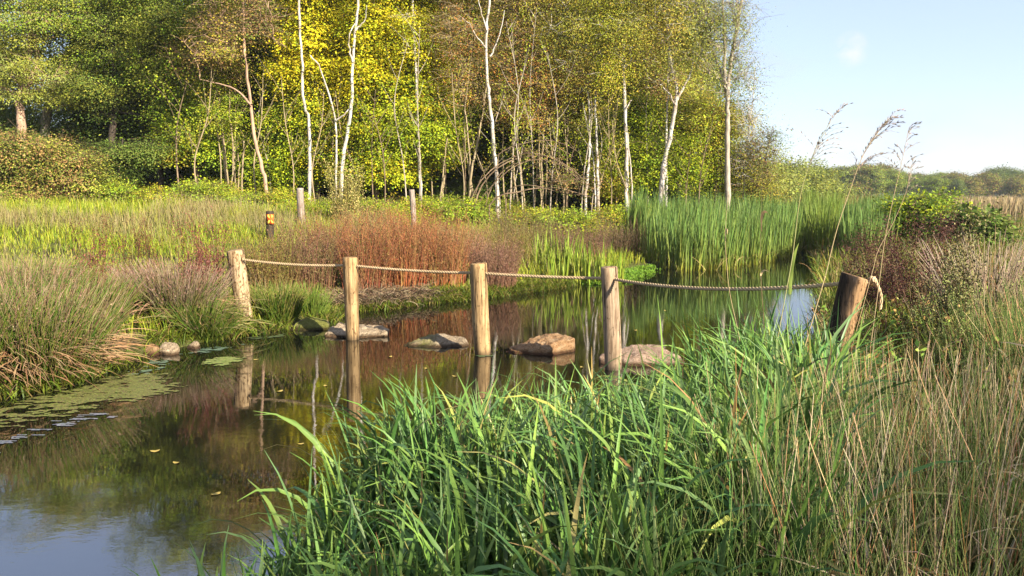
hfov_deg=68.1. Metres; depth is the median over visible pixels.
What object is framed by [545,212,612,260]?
willowherb
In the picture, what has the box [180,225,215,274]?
dock plant
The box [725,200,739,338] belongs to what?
dry stalk
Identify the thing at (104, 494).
water
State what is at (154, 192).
bramble bush
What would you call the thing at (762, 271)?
dry stalk
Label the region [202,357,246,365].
duckweed
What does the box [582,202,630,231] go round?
bramble bush
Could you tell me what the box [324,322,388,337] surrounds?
stepping stone
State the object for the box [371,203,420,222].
bramble bush
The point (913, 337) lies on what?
fleabane
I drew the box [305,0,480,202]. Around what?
lime tree
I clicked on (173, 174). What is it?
dense tree
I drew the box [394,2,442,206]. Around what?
spindly sapling
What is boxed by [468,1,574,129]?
dense tree
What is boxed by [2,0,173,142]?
oak tree
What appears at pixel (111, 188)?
bramble bush
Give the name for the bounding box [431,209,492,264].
willowherb
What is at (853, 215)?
cattails
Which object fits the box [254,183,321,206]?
bramble bush
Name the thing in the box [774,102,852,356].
reed stalk
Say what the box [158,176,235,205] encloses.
bramble bush
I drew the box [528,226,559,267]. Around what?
iris plant
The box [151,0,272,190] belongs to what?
alder tree
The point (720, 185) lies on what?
spindly sapling
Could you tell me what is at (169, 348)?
bank stone
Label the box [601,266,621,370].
rope post
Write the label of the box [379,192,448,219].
bramble bush
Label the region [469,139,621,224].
fallen sapling
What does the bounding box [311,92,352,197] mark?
spindly sapling
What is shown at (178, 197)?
bramble bush
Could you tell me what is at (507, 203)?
bramble bush
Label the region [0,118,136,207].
hawthorn tree
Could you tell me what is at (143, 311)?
rush tussock
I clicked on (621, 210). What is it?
bramble bush
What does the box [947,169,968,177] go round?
tree
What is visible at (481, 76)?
dense tree
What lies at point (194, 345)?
bank stone
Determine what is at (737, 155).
spindly sapling
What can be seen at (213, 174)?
dense tree
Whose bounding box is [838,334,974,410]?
leafy weed
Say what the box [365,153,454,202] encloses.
dense tree
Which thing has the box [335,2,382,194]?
dense tree
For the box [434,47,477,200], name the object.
spindly sapling
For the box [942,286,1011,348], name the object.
leafy weed
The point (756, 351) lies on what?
sedge clump
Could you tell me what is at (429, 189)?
dense tree
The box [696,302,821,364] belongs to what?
sedge clump
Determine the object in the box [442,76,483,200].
spindly sapling
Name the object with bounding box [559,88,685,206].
hazel tree
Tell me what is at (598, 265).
iris plant
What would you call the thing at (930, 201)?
elder bush
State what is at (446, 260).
willowherb
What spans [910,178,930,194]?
tree
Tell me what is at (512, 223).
willowherb
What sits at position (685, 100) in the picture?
dense tree
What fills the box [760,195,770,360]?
dry stalk
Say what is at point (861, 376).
leafy weed
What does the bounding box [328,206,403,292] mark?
willowherb
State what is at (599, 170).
spindly sapling
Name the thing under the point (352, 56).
birch tree
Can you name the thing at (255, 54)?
dense tree
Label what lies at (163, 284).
rush tussock
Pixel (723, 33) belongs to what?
birch tree
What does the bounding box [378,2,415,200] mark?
spindly sapling
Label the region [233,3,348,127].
dense tree
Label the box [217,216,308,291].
willowherb
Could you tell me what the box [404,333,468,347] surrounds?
stepping stone
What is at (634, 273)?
watercress
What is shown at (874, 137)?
reed stalk
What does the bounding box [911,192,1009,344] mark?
horseweed
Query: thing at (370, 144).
spindly sapling
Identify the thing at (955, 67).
sky
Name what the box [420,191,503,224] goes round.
bramble bush
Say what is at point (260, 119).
spindly sapling
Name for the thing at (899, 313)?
leafy weed
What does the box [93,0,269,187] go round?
oak tree
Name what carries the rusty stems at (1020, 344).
on the ground at (142, 337)
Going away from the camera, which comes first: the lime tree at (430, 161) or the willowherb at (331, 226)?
the willowherb at (331, 226)
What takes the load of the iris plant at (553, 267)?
on the ground at (142, 337)
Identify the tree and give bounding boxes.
[0,0,63,138]
[0,0,113,140]
[0,42,66,134]
[0,102,81,181]
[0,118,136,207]
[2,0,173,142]
[28,49,76,139]
[32,0,221,174]
[42,102,130,185]
[51,111,116,152]
[53,2,164,176]
[65,0,208,146]
[68,128,185,199]
[72,86,204,190]
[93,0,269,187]
[100,105,209,189]
[133,103,253,194]
[150,105,233,186]
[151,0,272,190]
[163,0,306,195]
[165,106,252,187]
[173,0,274,135]
[186,0,291,110]
[187,99,270,190]
[228,91,329,199]
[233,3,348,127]
[234,106,321,191]
[236,92,330,194]
[241,0,369,108]
[246,0,368,200]
[298,0,311,202]
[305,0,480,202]
[306,99,387,201]
[310,0,366,197]
[323,99,387,198]
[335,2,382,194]
[346,0,482,113]
[354,0,442,203]
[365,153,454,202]
[383,0,501,193]
[390,0,485,198]
[397,145,466,199]
[409,0,507,209]
[425,118,525,201]
[432,96,498,195]
[444,104,560,204]
[449,0,530,124]
[449,0,585,212]
[450,0,554,176]
[459,0,527,221]
[459,103,579,209]
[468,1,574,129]
[493,0,633,214]
[519,0,631,209]
[520,0,691,180]
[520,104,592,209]
[544,123,650,212]
[544,139,603,213]
[553,0,696,211]
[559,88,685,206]
[572,160,646,211]
[578,0,713,170]
[595,0,744,204]
[612,28,741,201]
[622,149,693,209]
[623,135,720,214]
[627,0,761,191]
[644,81,774,205]
[665,0,787,211]
[689,53,764,205]
[827,167,857,190]
[831,162,869,171]
[842,164,885,197]
[849,160,893,196]
[849,165,894,195]
[869,160,898,195]
[875,167,911,194]
[882,172,907,196]
[897,172,923,195]
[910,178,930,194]
[914,173,955,194]
[927,170,948,177]
[935,171,965,192]
[944,177,969,197]
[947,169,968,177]
[961,176,988,196]
[969,169,1007,197]
[974,166,1010,196]
[980,162,1020,196]
[996,164,1023,175]
[996,174,1023,198]
[999,173,1015,196]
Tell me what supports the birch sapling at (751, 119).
on the ground at (142, 337)
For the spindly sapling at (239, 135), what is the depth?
26.00 m
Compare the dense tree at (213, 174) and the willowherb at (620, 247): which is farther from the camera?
the dense tree at (213, 174)
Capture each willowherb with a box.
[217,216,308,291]
[250,206,350,292]
[287,198,358,263]
[328,195,398,249]
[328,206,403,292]
[349,198,438,289]
[372,198,446,263]
[392,201,479,287]
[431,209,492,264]
[466,220,524,288]
[470,212,536,268]
[477,199,562,251]
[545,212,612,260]
[592,212,653,258]
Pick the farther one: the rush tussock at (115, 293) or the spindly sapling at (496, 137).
the spindly sapling at (496, 137)
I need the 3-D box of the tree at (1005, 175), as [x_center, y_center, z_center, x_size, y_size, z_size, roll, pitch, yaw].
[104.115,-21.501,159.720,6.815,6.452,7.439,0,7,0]
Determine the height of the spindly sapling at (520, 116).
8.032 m
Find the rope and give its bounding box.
[242,258,882,309]
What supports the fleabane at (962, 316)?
on the ground at (142, 337)
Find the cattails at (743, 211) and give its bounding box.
[634,187,809,269]
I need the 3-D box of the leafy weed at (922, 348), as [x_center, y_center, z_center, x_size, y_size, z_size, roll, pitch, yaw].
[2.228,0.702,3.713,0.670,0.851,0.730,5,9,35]
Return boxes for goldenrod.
[320,156,366,225]
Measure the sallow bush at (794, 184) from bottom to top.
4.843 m
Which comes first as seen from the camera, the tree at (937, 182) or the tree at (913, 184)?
the tree at (937, 182)
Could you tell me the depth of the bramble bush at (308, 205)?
23.40 m
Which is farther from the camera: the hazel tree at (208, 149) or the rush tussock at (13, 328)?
the hazel tree at (208, 149)
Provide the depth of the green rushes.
4.38 m
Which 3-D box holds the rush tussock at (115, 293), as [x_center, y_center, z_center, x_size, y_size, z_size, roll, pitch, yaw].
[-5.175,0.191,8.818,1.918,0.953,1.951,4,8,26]
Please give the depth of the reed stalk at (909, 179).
5.56 m
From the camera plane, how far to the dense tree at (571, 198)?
30.10 m
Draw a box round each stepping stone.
[290,317,329,330]
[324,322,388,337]
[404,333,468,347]
[506,333,574,354]
[599,344,684,365]
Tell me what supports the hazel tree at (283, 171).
on the ground at (142, 337)
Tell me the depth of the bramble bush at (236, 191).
24.19 m
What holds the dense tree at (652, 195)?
on the ground at (142, 337)
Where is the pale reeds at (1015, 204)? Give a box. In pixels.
[942,192,1023,222]
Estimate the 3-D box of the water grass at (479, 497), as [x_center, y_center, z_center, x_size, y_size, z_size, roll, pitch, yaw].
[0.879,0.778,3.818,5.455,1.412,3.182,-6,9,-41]
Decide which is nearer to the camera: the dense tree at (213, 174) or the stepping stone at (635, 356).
the stepping stone at (635, 356)
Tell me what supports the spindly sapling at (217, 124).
on the ground at (142, 337)
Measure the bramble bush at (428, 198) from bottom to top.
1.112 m
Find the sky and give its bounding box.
[2,0,1023,194]
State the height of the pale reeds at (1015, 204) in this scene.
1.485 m
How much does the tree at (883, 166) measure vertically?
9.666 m
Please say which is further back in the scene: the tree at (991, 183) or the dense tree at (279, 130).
the tree at (991, 183)
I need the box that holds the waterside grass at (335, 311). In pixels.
[0,270,578,399]
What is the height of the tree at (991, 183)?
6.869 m
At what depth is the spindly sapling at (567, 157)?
25.50 m
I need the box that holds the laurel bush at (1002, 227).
[920,202,1023,253]
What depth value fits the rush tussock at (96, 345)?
7.39 m
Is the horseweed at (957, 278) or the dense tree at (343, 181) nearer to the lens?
the horseweed at (957, 278)
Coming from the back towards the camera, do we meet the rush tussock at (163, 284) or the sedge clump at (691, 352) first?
the rush tussock at (163, 284)
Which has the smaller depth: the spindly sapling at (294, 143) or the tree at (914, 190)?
the spindly sapling at (294, 143)
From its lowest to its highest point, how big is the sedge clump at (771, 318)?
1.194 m
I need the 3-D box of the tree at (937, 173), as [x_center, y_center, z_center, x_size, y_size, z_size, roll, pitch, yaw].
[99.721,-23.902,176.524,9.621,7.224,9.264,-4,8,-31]
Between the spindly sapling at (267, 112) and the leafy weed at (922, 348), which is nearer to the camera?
the leafy weed at (922, 348)
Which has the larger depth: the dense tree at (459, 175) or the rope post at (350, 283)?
the dense tree at (459, 175)
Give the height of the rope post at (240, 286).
1.566 m
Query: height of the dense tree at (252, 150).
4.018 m
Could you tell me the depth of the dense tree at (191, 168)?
30.56 m
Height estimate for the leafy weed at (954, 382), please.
0.912 m
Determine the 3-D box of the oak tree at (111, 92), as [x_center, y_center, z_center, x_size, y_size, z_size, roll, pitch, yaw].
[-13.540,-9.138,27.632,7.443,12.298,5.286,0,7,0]
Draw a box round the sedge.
[552,332,1023,575]
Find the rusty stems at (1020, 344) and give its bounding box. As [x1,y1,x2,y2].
[927,270,1023,418]
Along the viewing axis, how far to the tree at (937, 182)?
148.26 m
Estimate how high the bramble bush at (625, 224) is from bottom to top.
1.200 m
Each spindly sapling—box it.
[144,40,207,187]
[177,60,226,182]
[183,23,238,185]
[220,56,256,187]
[239,53,282,194]
[246,41,276,189]
[256,61,314,191]
[295,68,340,203]
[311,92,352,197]
[323,77,365,194]
[345,61,388,201]
[362,92,407,200]
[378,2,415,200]
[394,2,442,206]
[431,111,456,197]
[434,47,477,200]
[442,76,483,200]
[457,94,497,196]
[473,74,515,215]
[494,22,539,208]
[498,2,534,212]
[507,90,535,205]
[512,1,552,208]
[532,35,580,212]
[535,98,576,212]
[549,120,588,215]
[568,28,605,206]
[578,85,617,211]
[586,68,631,209]
[590,88,627,201]
[598,80,622,205]
[600,108,642,205]
[628,27,668,197]
[644,112,684,186]
[661,126,703,205]
[690,91,723,207]
[708,122,739,199]
[720,118,760,201]
[730,135,751,206]
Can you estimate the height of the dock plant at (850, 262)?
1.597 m
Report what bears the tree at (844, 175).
on the ground at (142, 337)
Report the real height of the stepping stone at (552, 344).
0.441 m
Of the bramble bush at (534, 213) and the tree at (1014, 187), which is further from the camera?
the tree at (1014, 187)
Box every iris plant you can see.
[150,543,258,575]
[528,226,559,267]
[541,246,568,281]
[544,225,584,273]
[566,235,591,283]
[585,238,612,284]
[605,247,628,282]
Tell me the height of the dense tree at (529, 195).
4.836 m
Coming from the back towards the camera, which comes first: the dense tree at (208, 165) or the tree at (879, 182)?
the tree at (879, 182)
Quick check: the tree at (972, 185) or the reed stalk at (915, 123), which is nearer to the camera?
the reed stalk at (915, 123)
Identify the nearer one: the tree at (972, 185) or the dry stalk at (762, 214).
the dry stalk at (762, 214)
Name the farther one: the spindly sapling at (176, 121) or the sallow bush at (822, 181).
the sallow bush at (822, 181)
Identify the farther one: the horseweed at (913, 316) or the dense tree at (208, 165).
the dense tree at (208, 165)
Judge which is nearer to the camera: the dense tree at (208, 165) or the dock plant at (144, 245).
the dock plant at (144, 245)
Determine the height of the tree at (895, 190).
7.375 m
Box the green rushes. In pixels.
[915,278,1023,448]
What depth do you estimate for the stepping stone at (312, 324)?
10.40 m
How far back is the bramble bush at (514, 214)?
23.52 m
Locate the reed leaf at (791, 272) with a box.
[789,243,798,348]
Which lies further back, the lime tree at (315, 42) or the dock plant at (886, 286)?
the lime tree at (315, 42)
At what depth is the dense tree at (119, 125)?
29.07 m
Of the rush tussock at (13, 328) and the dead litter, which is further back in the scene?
the dead litter
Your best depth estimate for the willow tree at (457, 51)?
24.69 m
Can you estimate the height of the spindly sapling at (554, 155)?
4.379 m
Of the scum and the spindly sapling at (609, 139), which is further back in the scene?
the spindly sapling at (609, 139)
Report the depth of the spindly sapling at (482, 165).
26.33 m
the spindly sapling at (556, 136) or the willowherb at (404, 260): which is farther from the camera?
the spindly sapling at (556, 136)
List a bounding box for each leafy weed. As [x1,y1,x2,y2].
[720,380,876,477]
[811,294,894,355]
[824,305,907,370]
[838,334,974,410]
[856,354,875,394]
[878,333,1018,433]
[888,276,949,346]
[906,339,1023,466]
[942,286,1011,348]
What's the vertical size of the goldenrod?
2.031 m
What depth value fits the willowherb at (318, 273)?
12.78 m
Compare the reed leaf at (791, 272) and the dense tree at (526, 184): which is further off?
the dense tree at (526, 184)
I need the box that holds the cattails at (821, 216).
[796,181,848,253]
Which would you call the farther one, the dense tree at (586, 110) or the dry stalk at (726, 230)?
the dense tree at (586, 110)
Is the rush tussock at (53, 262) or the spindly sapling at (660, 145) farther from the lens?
the spindly sapling at (660, 145)
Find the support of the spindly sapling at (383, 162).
on the ground at (142, 337)
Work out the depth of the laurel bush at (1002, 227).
16.65 m
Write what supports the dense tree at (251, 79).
on the ground at (142, 337)
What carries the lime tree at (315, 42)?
on the ground at (142, 337)
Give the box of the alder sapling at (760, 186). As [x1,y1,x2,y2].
[712,119,806,208]
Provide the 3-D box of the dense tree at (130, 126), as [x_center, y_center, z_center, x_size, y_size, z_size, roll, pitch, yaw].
[-14.021,-5.509,29.364,6.063,4.830,5.073,-4,8,-29]
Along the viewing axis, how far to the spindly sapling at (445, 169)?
25.87 m
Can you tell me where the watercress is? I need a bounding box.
[579,263,660,285]
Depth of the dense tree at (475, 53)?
31.37 m
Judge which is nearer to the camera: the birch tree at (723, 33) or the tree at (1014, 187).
the birch tree at (723, 33)
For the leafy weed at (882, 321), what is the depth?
7.25 m
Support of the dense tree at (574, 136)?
on the ground at (142, 337)
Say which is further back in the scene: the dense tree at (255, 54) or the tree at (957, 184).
the tree at (957, 184)
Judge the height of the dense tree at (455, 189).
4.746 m
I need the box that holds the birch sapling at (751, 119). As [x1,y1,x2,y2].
[702,64,791,202]
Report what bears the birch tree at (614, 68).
on the ground at (142, 337)
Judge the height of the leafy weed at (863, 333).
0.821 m
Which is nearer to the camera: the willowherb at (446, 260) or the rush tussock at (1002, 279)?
the rush tussock at (1002, 279)
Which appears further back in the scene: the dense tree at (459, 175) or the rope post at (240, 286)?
the dense tree at (459, 175)
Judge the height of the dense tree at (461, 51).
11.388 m
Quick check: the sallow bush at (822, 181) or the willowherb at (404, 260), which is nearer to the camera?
the willowherb at (404, 260)
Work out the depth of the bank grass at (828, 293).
9.21 m
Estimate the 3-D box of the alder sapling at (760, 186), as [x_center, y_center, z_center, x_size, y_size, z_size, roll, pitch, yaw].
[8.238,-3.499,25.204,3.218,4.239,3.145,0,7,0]
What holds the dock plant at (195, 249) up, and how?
on the ground at (142, 337)
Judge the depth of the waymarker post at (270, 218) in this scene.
17.86 m
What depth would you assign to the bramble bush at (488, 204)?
25.45 m
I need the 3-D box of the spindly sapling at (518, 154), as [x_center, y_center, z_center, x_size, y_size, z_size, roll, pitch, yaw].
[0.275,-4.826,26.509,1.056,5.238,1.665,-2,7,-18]
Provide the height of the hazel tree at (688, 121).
5.605 m
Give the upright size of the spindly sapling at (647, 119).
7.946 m
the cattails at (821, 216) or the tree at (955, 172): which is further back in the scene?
the tree at (955, 172)
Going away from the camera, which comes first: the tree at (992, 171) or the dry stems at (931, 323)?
the dry stems at (931, 323)
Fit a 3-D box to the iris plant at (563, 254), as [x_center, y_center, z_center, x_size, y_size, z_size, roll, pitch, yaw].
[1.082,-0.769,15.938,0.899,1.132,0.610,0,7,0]
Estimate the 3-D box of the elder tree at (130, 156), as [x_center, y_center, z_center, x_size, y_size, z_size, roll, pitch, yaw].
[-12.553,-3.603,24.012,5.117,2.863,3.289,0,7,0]
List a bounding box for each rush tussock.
[0,250,110,309]
[0,262,177,341]
[0,265,35,279]
[0,272,159,392]
[0,277,99,389]
[3,254,87,279]
[104,256,246,332]
[116,285,203,324]
[132,293,273,341]
[246,279,319,323]
[283,280,339,316]
[915,224,1023,340]
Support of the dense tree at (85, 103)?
on the ground at (142, 337)
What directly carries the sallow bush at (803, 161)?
on the ground at (142, 337)
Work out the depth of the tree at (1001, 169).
202.75 m
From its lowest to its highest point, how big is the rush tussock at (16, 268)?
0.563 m
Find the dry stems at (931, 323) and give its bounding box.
[656,209,1023,547]
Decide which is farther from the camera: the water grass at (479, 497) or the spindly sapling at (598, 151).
the spindly sapling at (598, 151)
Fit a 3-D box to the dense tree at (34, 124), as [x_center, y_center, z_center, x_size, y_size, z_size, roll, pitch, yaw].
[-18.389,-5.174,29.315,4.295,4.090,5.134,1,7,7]
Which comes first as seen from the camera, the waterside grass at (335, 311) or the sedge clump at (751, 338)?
the sedge clump at (751, 338)
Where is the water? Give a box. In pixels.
[0,248,818,575]
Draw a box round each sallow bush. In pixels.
[709,159,800,207]
[749,156,816,199]
[756,157,821,200]
[761,153,848,183]
[781,158,854,198]
[819,178,870,198]
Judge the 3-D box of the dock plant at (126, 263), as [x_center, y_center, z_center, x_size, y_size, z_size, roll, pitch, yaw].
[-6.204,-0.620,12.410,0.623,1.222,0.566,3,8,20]
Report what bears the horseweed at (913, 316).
on the ground at (142, 337)
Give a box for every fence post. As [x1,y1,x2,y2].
[296,188,304,221]
[409,189,415,228]
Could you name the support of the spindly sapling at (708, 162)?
on the ground at (142, 337)
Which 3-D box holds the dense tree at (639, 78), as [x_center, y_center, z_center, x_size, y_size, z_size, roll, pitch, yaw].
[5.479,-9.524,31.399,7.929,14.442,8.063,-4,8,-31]
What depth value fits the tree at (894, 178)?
155.03 m
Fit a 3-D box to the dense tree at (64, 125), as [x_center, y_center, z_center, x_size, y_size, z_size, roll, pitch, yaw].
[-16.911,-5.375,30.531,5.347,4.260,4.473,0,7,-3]
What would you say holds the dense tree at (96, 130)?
on the ground at (142, 337)
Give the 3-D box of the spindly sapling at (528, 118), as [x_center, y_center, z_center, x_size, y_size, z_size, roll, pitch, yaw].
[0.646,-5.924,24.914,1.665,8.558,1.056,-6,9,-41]
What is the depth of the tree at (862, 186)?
151.07 m
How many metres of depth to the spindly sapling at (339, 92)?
25.09 m
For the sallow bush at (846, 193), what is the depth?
64.19 m
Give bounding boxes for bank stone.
[143,344,158,355]
[159,342,179,354]
[187,341,200,348]
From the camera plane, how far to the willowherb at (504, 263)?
14.13 m
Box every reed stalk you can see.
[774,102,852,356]
[797,108,905,370]
[849,155,923,356]
[868,121,926,360]
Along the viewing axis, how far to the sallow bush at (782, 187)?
46.40 m
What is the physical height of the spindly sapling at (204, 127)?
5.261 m
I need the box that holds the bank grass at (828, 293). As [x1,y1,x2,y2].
[790,215,1023,575]
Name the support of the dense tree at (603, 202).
on the ground at (142, 337)
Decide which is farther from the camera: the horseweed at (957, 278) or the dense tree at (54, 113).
the dense tree at (54, 113)
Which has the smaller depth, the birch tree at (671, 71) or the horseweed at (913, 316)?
the horseweed at (913, 316)
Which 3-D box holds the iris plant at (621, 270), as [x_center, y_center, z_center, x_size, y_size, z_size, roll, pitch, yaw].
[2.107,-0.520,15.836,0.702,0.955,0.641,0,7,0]
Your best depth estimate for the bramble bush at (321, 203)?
23.64 m
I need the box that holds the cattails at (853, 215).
[835,190,915,258]
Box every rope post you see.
[226,249,252,320]
[343,257,359,339]
[470,262,490,354]
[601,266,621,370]
[824,272,867,356]
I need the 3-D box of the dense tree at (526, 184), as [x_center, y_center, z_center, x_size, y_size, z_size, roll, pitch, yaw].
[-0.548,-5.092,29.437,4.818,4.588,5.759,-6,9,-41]
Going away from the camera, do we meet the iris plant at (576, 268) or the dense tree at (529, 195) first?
the iris plant at (576, 268)
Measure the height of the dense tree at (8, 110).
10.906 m
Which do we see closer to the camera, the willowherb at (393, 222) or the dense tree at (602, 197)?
the willowherb at (393, 222)
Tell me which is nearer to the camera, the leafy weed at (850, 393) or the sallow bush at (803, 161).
the leafy weed at (850, 393)
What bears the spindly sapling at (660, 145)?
on the ground at (142, 337)
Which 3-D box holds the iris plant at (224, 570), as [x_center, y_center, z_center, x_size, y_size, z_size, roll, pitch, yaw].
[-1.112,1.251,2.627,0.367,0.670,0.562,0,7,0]
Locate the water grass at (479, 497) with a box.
[121,295,984,575]
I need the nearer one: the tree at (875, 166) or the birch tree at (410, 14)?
the birch tree at (410, 14)
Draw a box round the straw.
[663,333,1023,575]
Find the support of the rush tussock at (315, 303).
on the ground at (142, 337)
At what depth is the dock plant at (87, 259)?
9.46 m
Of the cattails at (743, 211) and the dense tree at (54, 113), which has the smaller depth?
the cattails at (743, 211)
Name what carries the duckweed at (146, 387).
on the water
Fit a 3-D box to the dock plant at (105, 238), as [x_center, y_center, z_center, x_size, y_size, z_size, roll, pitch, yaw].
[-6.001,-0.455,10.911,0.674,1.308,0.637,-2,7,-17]
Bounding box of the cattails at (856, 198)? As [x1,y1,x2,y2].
[781,191,964,207]
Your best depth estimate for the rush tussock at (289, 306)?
10.55 m
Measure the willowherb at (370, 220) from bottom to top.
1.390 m
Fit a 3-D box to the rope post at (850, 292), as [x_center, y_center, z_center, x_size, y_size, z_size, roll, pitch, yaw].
[2.441,0.454,5.708,0.395,1.160,0.203,0,7,0]
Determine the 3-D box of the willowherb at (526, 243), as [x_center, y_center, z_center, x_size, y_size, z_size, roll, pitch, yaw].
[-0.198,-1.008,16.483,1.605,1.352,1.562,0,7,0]
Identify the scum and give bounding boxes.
[0,413,116,452]
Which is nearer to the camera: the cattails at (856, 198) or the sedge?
the sedge
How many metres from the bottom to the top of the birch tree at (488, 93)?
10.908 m
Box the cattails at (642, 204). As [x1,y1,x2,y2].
[616,184,657,252]
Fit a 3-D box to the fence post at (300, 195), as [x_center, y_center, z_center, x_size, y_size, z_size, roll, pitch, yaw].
[-5.808,-2.143,20.889,0.230,1.220,0.223,0,7,0]
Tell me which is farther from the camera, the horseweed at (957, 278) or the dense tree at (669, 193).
the dense tree at (669, 193)
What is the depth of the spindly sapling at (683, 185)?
24.23 m
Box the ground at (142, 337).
[0,195,1012,573]
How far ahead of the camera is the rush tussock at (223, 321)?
9.51 m
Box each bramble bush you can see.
[3,174,87,201]
[74,176,151,203]
[122,182,184,203]
[131,182,157,195]
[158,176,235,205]
[163,190,192,203]
[184,177,259,203]
[210,190,266,207]
[249,192,275,207]
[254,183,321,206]
[286,198,327,212]
[309,197,346,215]
[352,194,405,219]
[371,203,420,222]
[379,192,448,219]
[409,191,458,209]
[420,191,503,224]
[465,197,503,222]
[482,195,534,220]
[483,204,544,229]
[506,202,582,229]
[519,202,604,235]
[558,214,620,236]
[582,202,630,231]
[587,200,654,229]
[618,214,669,232]
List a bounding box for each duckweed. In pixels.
[0,373,187,426]
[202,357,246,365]
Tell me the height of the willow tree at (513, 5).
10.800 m
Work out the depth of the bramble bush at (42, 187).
22.18 m
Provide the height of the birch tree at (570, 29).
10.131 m
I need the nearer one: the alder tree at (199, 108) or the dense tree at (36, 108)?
the alder tree at (199, 108)
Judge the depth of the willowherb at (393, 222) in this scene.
15.42 m
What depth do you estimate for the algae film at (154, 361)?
8.39 m
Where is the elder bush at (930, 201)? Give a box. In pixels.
[872,184,986,242]
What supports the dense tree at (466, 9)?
on the ground at (142, 337)
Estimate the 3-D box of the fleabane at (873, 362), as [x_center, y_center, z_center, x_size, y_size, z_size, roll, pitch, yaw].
[2.560,0.730,5.487,0.342,0.748,0.476,5,9,36]
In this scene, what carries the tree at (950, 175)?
on the ground at (142, 337)
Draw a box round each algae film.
[128,344,241,373]
[246,333,284,338]
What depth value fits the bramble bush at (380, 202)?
22.94 m
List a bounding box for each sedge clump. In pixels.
[642,297,787,384]
[685,284,835,357]
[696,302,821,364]
[704,323,839,391]
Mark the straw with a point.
(931, 416)
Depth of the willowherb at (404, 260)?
13.17 m
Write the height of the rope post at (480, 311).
1.541 m
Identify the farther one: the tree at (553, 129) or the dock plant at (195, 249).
the tree at (553, 129)
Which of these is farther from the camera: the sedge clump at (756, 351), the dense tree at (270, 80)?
the dense tree at (270, 80)
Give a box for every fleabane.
[844,336,891,388]
[897,299,944,371]
[924,257,1023,395]
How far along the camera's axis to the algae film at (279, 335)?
9.86 m
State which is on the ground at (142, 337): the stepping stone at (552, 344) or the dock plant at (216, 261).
the dock plant at (216, 261)
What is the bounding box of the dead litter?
[318,279,462,308]
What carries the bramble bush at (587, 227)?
on the ground at (142, 337)
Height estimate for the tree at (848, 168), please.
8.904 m
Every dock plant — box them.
[52,228,124,290]
[66,211,121,282]
[113,216,149,275]
[128,210,169,274]
[165,198,232,292]
[169,202,230,299]
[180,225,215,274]
[826,218,918,314]
[842,194,981,325]
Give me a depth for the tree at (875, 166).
173.72 m
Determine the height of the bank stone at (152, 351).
0.328 m
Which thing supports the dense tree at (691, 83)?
on the ground at (142, 337)
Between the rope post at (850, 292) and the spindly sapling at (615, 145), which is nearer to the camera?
the rope post at (850, 292)
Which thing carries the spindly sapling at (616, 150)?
on the ground at (142, 337)
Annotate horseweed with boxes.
[887,225,986,351]
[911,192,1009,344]
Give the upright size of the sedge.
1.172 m
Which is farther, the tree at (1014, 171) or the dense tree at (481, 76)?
the tree at (1014, 171)
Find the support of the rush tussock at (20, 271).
on the ground at (142, 337)
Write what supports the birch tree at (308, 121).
on the ground at (142, 337)
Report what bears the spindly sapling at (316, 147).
on the ground at (142, 337)
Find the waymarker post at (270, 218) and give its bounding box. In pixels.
[266,211,273,239]
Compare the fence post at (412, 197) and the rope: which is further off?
the fence post at (412, 197)
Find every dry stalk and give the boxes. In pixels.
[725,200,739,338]
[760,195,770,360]
[760,270,768,347]
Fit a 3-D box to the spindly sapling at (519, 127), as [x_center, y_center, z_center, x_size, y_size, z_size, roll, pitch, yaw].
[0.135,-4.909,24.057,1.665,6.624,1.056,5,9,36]
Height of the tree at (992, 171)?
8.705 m
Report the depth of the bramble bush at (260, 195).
23.92 m
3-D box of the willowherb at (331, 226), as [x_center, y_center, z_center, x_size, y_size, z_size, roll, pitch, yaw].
[-3.700,-1.074,15.178,1.420,1.453,1.467,-5,8,-32]
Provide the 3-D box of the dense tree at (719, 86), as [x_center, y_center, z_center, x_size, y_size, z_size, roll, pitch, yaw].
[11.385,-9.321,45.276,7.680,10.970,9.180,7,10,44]
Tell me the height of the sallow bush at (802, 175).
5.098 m
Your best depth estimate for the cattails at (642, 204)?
20.32 m
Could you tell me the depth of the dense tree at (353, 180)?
28.88 m
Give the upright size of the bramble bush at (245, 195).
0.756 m
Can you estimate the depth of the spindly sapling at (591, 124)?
25.39 m
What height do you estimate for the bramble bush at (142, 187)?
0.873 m
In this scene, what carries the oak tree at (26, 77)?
on the ground at (142, 337)
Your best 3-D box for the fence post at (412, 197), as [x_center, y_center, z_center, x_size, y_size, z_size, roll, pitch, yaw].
[-2.737,-1.974,20.924,0.195,1.480,0.175,0,7,0]
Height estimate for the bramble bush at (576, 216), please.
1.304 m
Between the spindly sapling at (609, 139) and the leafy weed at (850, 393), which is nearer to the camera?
the leafy weed at (850, 393)

